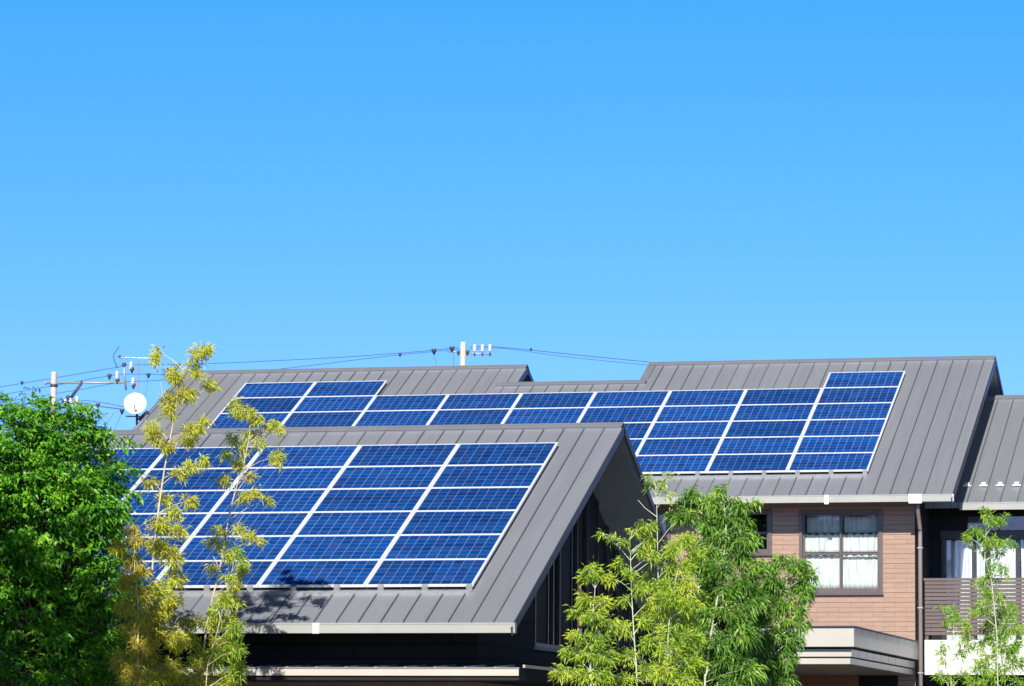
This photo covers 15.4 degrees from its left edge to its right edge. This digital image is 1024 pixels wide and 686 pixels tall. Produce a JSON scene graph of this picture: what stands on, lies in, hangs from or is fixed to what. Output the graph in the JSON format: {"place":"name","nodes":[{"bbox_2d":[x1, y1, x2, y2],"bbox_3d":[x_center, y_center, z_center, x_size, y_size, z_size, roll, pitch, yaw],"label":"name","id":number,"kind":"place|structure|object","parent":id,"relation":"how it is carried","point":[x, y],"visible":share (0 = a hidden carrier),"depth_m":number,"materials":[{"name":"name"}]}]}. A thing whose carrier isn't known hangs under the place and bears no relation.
{"place":"outdoors","nodes":[
{"label":"outdoors","id":0,"kind":"place"},
{"bbox_2d":[0,0,1023,459],"label":"sky","id":1,"kind":"structure","parent":0,"point":[266,181],"materials":[{"name":"blue"}]},
{"label":"ground","id":2,"kind":"structure","parent":0,"visible":0},
{"bbox_2d":[0,386,146,685],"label":"leafy tree","id":3,"kind":"object","parent":2,"relation":"on","point":[49,618],"visible":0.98,"depth_m":52.70,"materials":[{"name":"green plant"}]},
{"bbox_2d":[45,362,135,428],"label":"utility pole","id":4,"kind":"object","parent":2,"relation":"on","point":[53,383],"visible":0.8,"depth_m":127.89,"materials":[{"name":"concrete"}]},
{"bbox_2d":[21,402,124,413],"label":"power line","id":5,"kind":"object","parent":4,"relation":"attached to","point":[121,410],"visible":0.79,"depth_m":127.56,"materials":[{"name":"metal"}]},
{"bbox_2d":[4,373,161,394],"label":"power line","id":6,"kind":"object","parent":4,"relation":"attached to","point":[148,375],"visible":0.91,"depth_m":127.78,"materials":[{"name":"metal"}]},
{"bbox_2d":[0,349,457,402],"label":"power line","id":7,"kind":"object","parent":4,"relation":"attached to","point":[400,354],"visible":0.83,"depth_m":125.96,"materials":[{"name":"metal"}]},
{"bbox_2d":[104,522,158,685],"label":"golden bamboo","id":8,"kind":"object","parent":2,"relation":"on","point":[120,664],"visible":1,"depth_m":51.23,"materials":[{"name":"yellow plant"}]},
{"bbox_2d":[129,340,221,685],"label":"golden bamboo","id":9,"kind":"object","parent":2,"relation":"on","point":[173,642],"visible":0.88,"depth_m":52.00,"materials":[{"name":"yellow plant"}]},
{"bbox_2d":[203,542,250,685],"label":"golden bamboo","id":10,"kind":"object","parent":2,"relation":"on","point":[233,636],"visible":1,"depth_m":52.93,"materials":[{"name":"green plant"}]},
{"bbox_2d":[175,396,287,685],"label":"golden bamboo","id":11,"kind":"object","parent":2,"relation":"on","point":[236,410],"visible":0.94,"depth_m":53.49,"materials":[{"name":"yellow plant"}]},
{"bbox_2d":[0,422,689,685],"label":"front house","id":12,"kind":"structure","parent":2,"relation":"on","point":[503,623],"depth_m":57.55,"materials":[{"name":"grey metal"}]},
{"bbox_2d":[69,469,149,490],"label":"solar panel","id":13,"kind":"object","parent":12,"relation":"attached to","point":[135,480],"visible":0.23,"depth_m":61.99,"materials":[{"name":"blue glass"}]},
{"bbox_2d":[70,448,162,469],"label":"solar panel","id":14,"kind":"object","parent":12,"relation":"attached to","point":[145,458],"visible":0.31,"depth_m":62.99,"materials":[{"name":"blue glass"}]},
{"bbox_2d":[92,537,190,560],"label":"solar panel","id":15,"kind":"object","parent":12,"relation":"attached to","point":[182,543],"visible":0.24,"depth_m":58.93,"materials":[{"name":"blue glass"}]},
{"bbox_2d":[120,513,209,536],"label":"solar panel","id":16,"kind":"object","parent":12,"relation":"attached to","point":[195,521],"visible":0.44,"depth_m":59.91,"materials":[{"name":"blue glass"}]},
{"bbox_2d":[122,490,228,513],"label":"solar panel","id":17,"kind":"object","parent":12,"relation":"attached to","point":[209,501],"visible":0.54,"depth_m":60.78,"materials":[{"name":"blue glass"}]},
{"bbox_2d":[131,468,244,490],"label":"solar panel","id":18,"kind":"object","parent":12,"relation":"attached to","point":[204,482],"visible":0.63,"depth_m":61.64,"materials":[{"name":"blue glass"}]},
{"bbox_2d":[150,446,261,468],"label":"solar panel","id":19,"kind":"object","parent":12,"relation":"attached to","point":[178,457],"visible":0.5,"depth_m":62.67,"materials":[{"name":"blue glass"}]},
{"bbox_2d":[177,536,293,560],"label":"solar panel","id":20,"kind":"object","parent":12,"relation":"attached to","point":[273,548],"visible":0.69,"depth_m":58.51,"materials":[{"name":"blue glass"}]},
{"bbox_2d":[192,512,311,536],"bbox_3d":[-4.069,2.854,59.460,1.664,0.035,0.995,-1,19,14],"label":"solar panel","id":21,"kind":"object","parent":12,"relation":"attached to","point":[278,524],"visible":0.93,"depth_m":59.50,"materials":[{"name":"blue glass"}]},
{"bbox_2d":[211,489,327,512],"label":"solar panel","id":22,"kind":"object","parent":12,"relation":"attached to","point":[297,500],"visible":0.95,"depth_m":60.32,"materials":[{"name":"blue glass"}]},
{"bbox_2d":[98,584,472,595],"bbox_3d":[-4.640,3.731,57.118,8.335,0.175,0.166,-1,-7,14],"label":"mounting rail","id":23,"kind":"object","parent":12,"relation":"attached to","point":[425,590],"visible":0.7,"depth_m":56.57,"materials":[{"name":"metal"}]},
{"bbox_2d":[79,561,167,587],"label":"solar panel","id":24,"kind":"object","parent":23,"relation":"attached to","point":[159,572],"visible":0.07,"depth_m":58.02,"materials":[{"name":"blue glass"}]},
{"bbox_2d":[159,560,275,587],"bbox_3d":[-4.511,3.508,57.623,1.664,0.036,0.995,-1,19,14],"label":"solar panel","id":25,"kind":"object","parent":23,"relation":"attached to","point":[197,578],"visible":0.62,"depth_m":57.60,"materials":[{"name":"blue glass"}]},
{"bbox_2d":[258,560,380,587],"bbox_3d":[-2.891,3.475,57.221,1.664,0.036,0.995,-1,19,14],"label":"solar panel","id":26,"kind":"object","parent":23,"relation":"attached to","point":[319,573],"visible":1,"depth_m":57.19,"materials":[{"name":"blue glass"}]},
{"bbox_2d":[365,559,488,586],"bbox_3d":[-1.270,3.441,56.819,1.664,0.036,0.995,-1,19,14],"label":"solar panel","id":27,"kind":"object","parent":23,"relation":"attached to","point":[429,572],"visible":1,"depth_m":56.78,"materials":[{"name":"blue glass"}]},
{"bbox_2d":[230,467,344,489],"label":"solar panel","id":28,"kind":"object","parent":12,"relation":"attached to","point":[302,478],"visible":0.89,"depth_m":61.27,"materials":[{"name":"blue glass"}]},
{"bbox_2d":[247,445,360,467],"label":"solar panel","id":29,"kind":"object","parent":12,"relation":"attached to","point":[323,456],"visible":0.82,"depth_m":62.20,"materials":[{"name":"blue glass"}]},
{"bbox_2d":[277,535,397,559],"bbox_3d":[-2.670,3.148,58.139,1.664,0.036,0.995,-1,19,14],"label":"solar panel","id":30,"kind":"object","parent":12,"relation":"attached to","point":[353,547],"visible":1,"depth_m":58.14,"materials":[{"name":"blue glass"}]},
{"bbox_2d":[295,511,413,535],"bbox_3d":[-2.449,2.821,59.058,1.664,0.035,0.995,-1,19,14],"label":"solar panel","id":31,"kind":"object","parent":12,"relation":"attached to","point":[356,523],"visible":1,"depth_m":59.05,"materials":[{"name":"blue glass"}]},
{"bbox_2d":[312,488,428,511],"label":"solar panel","id":32,"kind":"object","parent":12,"relation":"attached to","point":[368,500],"visible":1,"depth_m":59.97,"materials":[{"name":"blue glass"}]},
{"bbox_2d":[329,465,443,488],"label":"solar panel","id":33,"kind":"object","parent":12,"relation":"attached to","point":[367,477],"visible":1,"depth_m":60.89,"materials":[{"name":"blue glass"}]},
{"bbox_2d":[345,444,458,466],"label":"solar panel","id":34,"kind":"object","parent":12,"relation":"attached to","point":[408,455],"visible":1,"depth_m":61.81,"materials":[{"name":"blue glass"}]},
{"bbox_2d":[382,534,502,559],"bbox_3d":[-1.049,3.115,57.737,1.664,0.036,0.995,-1,19,14],"label":"solar panel","id":35,"kind":"object","parent":12,"relation":"attached to","point":[469,546],"visible":1,"depth_m":57.73,"materials":[{"name":"blue glass"}]},
{"bbox_2d":[399,510,517,535],"bbox_3d":[-0.828,2.788,58.656,1.664,0.035,0.995,-1,19,14],"label":"solar panel","id":36,"kind":"object","parent":12,"relation":"attached to","point":[458,522],"visible":1,"depth_m":58.65,"materials":[{"name":"blue glass"}]},
{"bbox_2d":[415,487,531,510],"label":"solar panel","id":37,"kind":"object","parent":12,"relation":"attached to","point":[473,498],"visible":1,"depth_m":59.57,"materials":[{"name":"blue glass"}]},
{"bbox_2d":[430,464,544,487],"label":"solar panel","id":38,"kind":"object","parent":12,"relation":"attached to","point":[465,476],"visible":1,"depth_m":60.49,"materials":[{"name":"blue glass"}]},
{"bbox_2d":[445,442,557,465],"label":"solar panel","id":39,"kind":"object","parent":12,"relation":"attached to","point":[500,453],"visible":1,"depth_m":61.41,"materials":[{"name":"blue glass"}]},
{"bbox_2d":[534,492,644,663],"bbox_3d":[1.338,3.495,63.794,0.120,3.557,8.160,-1,-7,14],"label":"gable window","id":40,"kind":"structure","parent":12,"relation":"in","point":[556,590],"depth_m":63.09,"materials":[{"name":"grey"}]},
{"bbox_2d":[447,342,491,365],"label":"utility pole","id":41,"kind":"object","parent":2,"relation":"on","point":[463,352],"visible":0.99,"depth_m":124.70,"materials":[{"name":"concrete"}]},
{"bbox_2d":[1,346,457,386],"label":"power line","id":42,"kind":"object","parent":41,"relation":"attached to","point":[451,348],"visible":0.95,"depth_m":126.38,"materials":[{"name":"metal"}]},
{"bbox_2d":[476,348,644,364],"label":"power line","id":43,"kind":"object","parent":41,"relation":"attached to","point":[570,357],"visible":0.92,"depth_m":123.89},
{"bbox_2d":[476,346,647,361],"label":"power line","id":44,"kind":"object","parent":41,"relation":"attached to","point":[563,353],"visible":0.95,"depth_m":123.98,"materials":[{"name":"metal"}]},
{"bbox_2d":[132,355,1023,685],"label":"back house","id":45,"kind":"structure","parent":2,"relation":"on","point":[946,461],"depth_m":77.75,"materials":[{"name":"grey metal"}]},
{"bbox_2d":[113,347,151,423],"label":"tv antenna","id":46,"kind":"object","parent":45,"relation":"attached to","point":[119,356],"visible":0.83,"depth_m":85.32,"materials":[{"name":"white metal"}]},
{"bbox_2d":[124,393,148,424],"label":"satellite dish","id":47,"kind":"object","parent":45,"relation":"attached to","point":[134,403],"visible":1,"depth_m":84.83,"materials":[{"name":"white paint"}]},
{"bbox_2d":[208,412,290,427],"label":"solar panel","id":48,"kind":"object","parent":45,"relation":"on","point":[221,420],"visible":0.49,"depth_m":83.56,"materials":[{"name":"blue glass"}]},
{"bbox_2d":[220,397,302,412],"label":"solar panel","id":49,"kind":"object","parent":45,"relation":"on","point":[273,404],"visible":0.75,"depth_m":84.46,"materials":[{"name":"blue glass"}]},
{"bbox_2d":[234,382,314,397],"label":"solar panel","id":50,"kind":"object","parent":45,"relation":"on","point":[275,389],"visible":0.91,"depth_m":85.37,"materials":[{"name":"blue glass"}]},
{"bbox_2d":[281,411,363,426],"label":"solar panel","id":51,"kind":"object","parent":45,"relation":"on","point":[322,419],"visible":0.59,"depth_m":83.15,"materials":[{"name":"blue glass"}]},
{"bbox_2d":[292,396,374,411],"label":"solar panel","id":52,"kind":"object","parent":45,"relation":"on","point":[332,403],"visible":1,"depth_m":84.04,"materials":[{"name":"blue glass"}]},
{"bbox_2d":[304,380,386,396],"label":"solar panel","id":53,"kind":"object","parent":45,"relation":"on","point":[349,388],"visible":1,"depth_m":84.96,"materials":[{"name":"blue glass"}]},
{"bbox_2d":[354,410,436,425],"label":"solar panel","id":54,"kind":"object","parent":45,"relation":"on","point":[396,418],"visible":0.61,"depth_m":82.74,"materials":[{"name":"blue glass"}]},
{"bbox_2d":[365,394,447,410],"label":"solar panel","id":55,"kind":"object","parent":45,"relation":"attached to","point":[402,402],"visible":1,"depth_m":83.64,"materials":[{"name":"blue glass"}]},
{"bbox_2d":[428,409,510,424],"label":"solar panel","id":56,"kind":"object","parent":45,"relation":"on","point":[469,416],"visible":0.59,"depth_m":82.34,"materials":[{"name":"blue glass"}]},
{"bbox_2d":[438,393,521,409],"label":"solar panel","id":57,"kind":"object","parent":45,"relation":"on","point":[481,401],"visible":1,"depth_m":83.24,"materials":[{"name":"blue glass"}]},
{"bbox_2d":[502,407,586,423],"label":"solar panel","id":58,"kind":"object","parent":45,"relation":"attached to","point":[541,415],"visible":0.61,"depth_m":81.94,"materials":[{"name":"blue glass"}]},
{"bbox_2d":[512,392,595,408],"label":"solar panel","id":59,"kind":"object","parent":45,"relation":"on","point":[558,400],"visible":1,"depth_m":82.84,"materials":[{"name":"blue glass"}]},
{"bbox_2d":[578,406,661,422],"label":"solar panel","id":60,"kind":"object","parent":45,"relation":"on","point":[622,414],"visible":0.77,"depth_m":81.53,"materials":[{"name":"blue glass"}]},
{"bbox_2d":[587,390,670,406],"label":"solar panel","id":61,"kind":"object","parent":45,"relation":"on","point":[628,398],"visible":1,"depth_m":82.44,"materials":[{"name":"blue glass"}]},
{"bbox_2d":[630,439,644,453],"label":"solar panel","id":62,"kind":"object","parent":45,"relation":"on","point":[636,444],"visible":0.24,"depth_m":79.69,"materials":[{"name":"blue glass"}]},
{"bbox_2d":[624,422,653,438],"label":"solar panel","id":63,"kind":"object","parent":45,"relation":"attached to","point":[638,430],"visible":0.41,"depth_m":80.53,"materials":[{"name":"blue glass"}]},
{"bbox_2d":[657,510,670,541],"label":"window","id":64,"kind":"structure","parent":45,"relation":"in","point":[660,512],"depth_m":77.58,"materials":[{"name":"brown metal"}]},
{"bbox_2d":[636,438,722,454],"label":"solar panel","id":65,"kind":"object","parent":45,"relation":"attached to","point":[682,446],"visible":0.99,"depth_m":79.28,"materials":[{"name":"blue glass"}]},
{"bbox_2d":[645,421,730,438],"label":"solar panel","id":66,"kind":"object","parent":45,"relation":"attached to","point":[710,429],"visible":1,"depth_m":80.20,"materials":[{"name":"blue glass"}]},
{"bbox_2d":[654,405,738,421],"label":"solar panel","id":67,"kind":"object","parent":45,"relation":"attached to","point":[696,413],"visible":1,"depth_m":81.12,"materials":[{"name":"blue glass"}]},
{"bbox_2d":[663,389,745,405],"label":"solar panel","id":68,"kind":"object","parent":45,"relation":"on","point":[702,397],"visible":1,"depth_m":82.03,"materials":[{"name":"blue glass"}]},
{"bbox_2d":[703,509,772,555],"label":"window","id":69,"kind":"structure","parent":45,"relation":"in","point":[762,552],"depth_m":77.07,"materials":[{"name":"brown metal"}]},
{"bbox_2d":[645,469,866,478],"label":"mounting rail","id":70,"kind":"object","parent":45,"relation":"attached to","point":[765,475],"visible":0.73,"depth_m":77.30,"materials":[{"name":"metal"}]},
{"bbox_2d":[636,454,714,473],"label":"solar panel","id":71,"kind":"object","parent":70,"relation":"attached to","point":[658,464],"visible":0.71,"depth_m":78.34,"materials":[{"name":"blue glass"}]},
{"bbox_2d":[706,453,793,472],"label":"solar panel","id":72,"kind":"object","parent":70,"relation":"attached to","point":[742,463],"visible":1,"depth_m":77.92,"materials":[{"name":"blue glass"}]},
{"bbox_2d":[787,452,874,471],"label":"solar panel","id":73,"kind":"object","parent":70,"relation":"attached to","point":[826,462],"visible":1,"depth_m":77.52,"materials":[{"name":"blue glass"}]},
{"bbox_2d":[715,436,801,453],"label":"solar panel","id":74,"kind":"object","parent":45,"relation":"attached to","point":[756,445],"visible":1,"depth_m":78.88,"materials":[{"name":"blue glass"}]},
{"bbox_2d":[723,420,808,437],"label":"solar panel","id":75,"kind":"object","parent":45,"relation":"attached to","point":[781,428],"visible":1,"depth_m":79.80,"materials":[{"name":"blue glass"}]},
{"bbox_2d":[731,404,815,420],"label":"solar panel","id":76,"kind":"object","parent":45,"relation":"attached to","point":[765,412],"visible":1,"depth_m":80.71,"materials":[{"name":"blue glass"}]},
{"bbox_2d":[739,388,822,404],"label":"solar panel","id":77,"kind":"object","parent":45,"relation":"attached to","point":[782,396],"visible":1,"depth_m":81.63,"materials":[{"name":"blue glass"}]},
{"bbox_2d":[805,533,838,552],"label":"curtain","id":78,"kind":"object","parent":45,"relation":"hanging from","point":[820,542],"visible":1,"depth_m":76.92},
{"bbox_2d":[805,555,839,588],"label":"curtain","id":79,"kind":"object","parent":45,"relation":"hanging from","point":[828,568],"visible":0.71,"depth_m":76.85,"materials":[{"name":"fabric"}]},
{"bbox_2d":[807,515,838,532],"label":"window pane","id":80,"kind":"structure","parent":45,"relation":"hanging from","point":[823,524],"depth_m":77.15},
{"bbox_2d":[800,675,857,685],"bbox_3d":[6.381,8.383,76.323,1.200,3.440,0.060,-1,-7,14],"label":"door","id":81,"kind":"structure","parent":45,"relation":"in","point":[805,680],"depth_m":76.47,"materials":[{"name":"wood"}]},
{"bbox_2d":[795,435,880,452],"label":"solar panel","id":82,"kind":"object","parent":45,"relation":"on","point":[836,444],"visible":1,"depth_m":78.47,"materials":[{"name":"blue glass"}]},
{"bbox_2d":[799,509,883,594],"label":"window","id":83,"kind":"structure","parent":45,"relation":"in","point":[879,512],"depth_m":76.64,"materials":[{"name":"brown metal"}]},
{"bbox_2d":[802,419,887,435],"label":"solar panel","id":84,"kind":"object","parent":45,"relation":"on","point":[850,427],"visible":1,"depth_m":79.39,"materials":[{"name":"blue glass"}]},
{"bbox_2d":[809,402,893,419],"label":"solar panel","id":85,"kind":"object","parent":45,"relation":"on","point":[829,411],"visible":1,"depth_m":80.31,"materials":[{"name":"blue glass"}]},
{"bbox_2d":[816,387,899,403],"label":"solar panel","id":86,"kind":"object","parent":45,"relation":"on","point":[861,395],"visible":1,"depth_m":81.22,"materials":[{"name":"blue glass"}]},
{"bbox_2d":[843,533,876,551],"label":"curtain","id":87,"kind":"object","parent":45,"relation":"hanging from","point":[858,542],"visible":1,"depth_m":76.73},
{"bbox_2d":[843,555,877,587],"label":"curtain","id":88,"kind":"object","parent":45,"relation":"hanging from","point":[859,571],"visible":1,"depth_m":76.69,"materials":[{"name":"fabric"}]},
{"bbox_2d":[844,515,876,532],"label":"window pane","id":89,"kind":"structure","parent":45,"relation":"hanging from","point":[860,523],"depth_m":76.97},
{"bbox_2d":[823,371,905,387],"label":"solar panel","id":90,"kind":"object","parent":45,"relation":"on","point":[866,379],"visible":1,"depth_m":82.14,"materials":[{"name":"blue glass"}]},
{"bbox_2d":[946,541,971,639],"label":"curtain","id":91,"kind":"object","parent":45,"relation":"hanging from","point":[958,559],"visible":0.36,"depth_m":78.55,"materials":[{"name":"fabric"}]},
{"bbox_2d":[977,541,984,639],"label":"curtain","id":92,"kind":"object","parent":45,"relation":"hanging from","point":[980,567],"visible":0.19,"depth_m":78.43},
{"bbox_2d":[940,516,1023,639],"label":"sliding window","id":93,"kind":"structure","parent":45,"relation":"in","point":[1017,534],"depth_m":78.32,"materials":[{"name":"black glass"}]},
{"bbox_2d":[990,541,1015,639],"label":"curtain","id":94,"kind":"object","parent":45,"relation":"hanging from","point":[1009,558],"visible":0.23,"depth_m":78.31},
{"bbox_2d":[1021,540,1023,639],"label":"curtain","id":95,"kind":"object","parent":45,"relation":"hanging from","point":[1022,559],"visible":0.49,"depth_m":78.25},
{"bbox_2d":[547,561,626,685],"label":"lime bamboo","id":96,"kind":"object","parent":2,"relation":"on","point":[586,575],"visible":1,"depth_m":53.15,"materials":[{"name":"green plant"}]},
{"bbox_2d":[590,519,667,685],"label":"lime bamboo","id":97,"kind":"object","parent":2,"relation":"on","point":[640,589],"visible":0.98,"depth_m":53.68,"materials":[{"name":"green plant"}]},
{"bbox_2d":[633,470,695,685],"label":"lime bamboo","id":98,"kind":"object","parent":2,"relation":"on","point":[655,484],"visible":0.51,"depth_m":54.35,"materials":[{"name":"green plant"}]},
{"bbox_2d":[648,531,711,685],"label":"lime bamboo","id":99,"kind":"object","parent":2,"relation":"on","point":[667,606],"visible":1,"depth_m":53.19,"materials":[{"name":"green plant"}]},
{"bbox_2d":[661,485,723,685],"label":"green bamboo","id":100,"kind":"object","parent":2,"relation":"on","point":[707,595],"visible":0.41,"depth_m":57.99,"materials":[{"name":"green plant"}]},
{"bbox_2d":[686,483,770,685],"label":"green bamboo","id":101,"kind":"object","parent":2,"relation":"on","point":[723,646],"visible":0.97,"depth_m":56.77,"materials":[{"name":"green plant"}]},
{"bbox_2d":[679,545,796,685],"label":"green bamboo","id":102,"kind":"object","parent":2,"relation":"on","point":[722,625],"visible":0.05,"depth_m":60.43,"materials":[{"name":"green plant"}]},
{"bbox_2d":[743,593,780,685],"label":"green bamboo","id":103,"kind":"object","parent":2,"relation":"on","point":[767,643],"visible":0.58,"depth_m":58.41,"materials":[{"name":"green plant"}]},
{"bbox_2d":[758,553,821,685],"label":"green bamboo","id":104,"kind":"object","parent":2,"relation":"on","point":[781,605],"visible":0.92,"depth_m":59.05,"materials":[{"name":"green plant"}]},
{"bbox_2d":[930,603,977,685],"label":"fresh bamboo","id":105,"kind":"object","parent":2,"relation":"on","point":[956,620],"visible":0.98,"depth_m":65.42,"materials":[{"name":"green plant"}]},
{"bbox_2d":[961,505,1018,685],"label":"fresh bamboo","id":106,"kind":"object","parent":2,"relation":"on","point":[987,593],"visible":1,"depth_m":63.95,"materials":[{"name":"green plant"}]},
{"bbox_2d":[963,599,1023,685],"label":"fresh bamboo","id":107,"kind":"object","parent":2,"relation":"on","point":[1012,652],"visible":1,"depth_m":64.27,"materials":[{"name":"green plant"}]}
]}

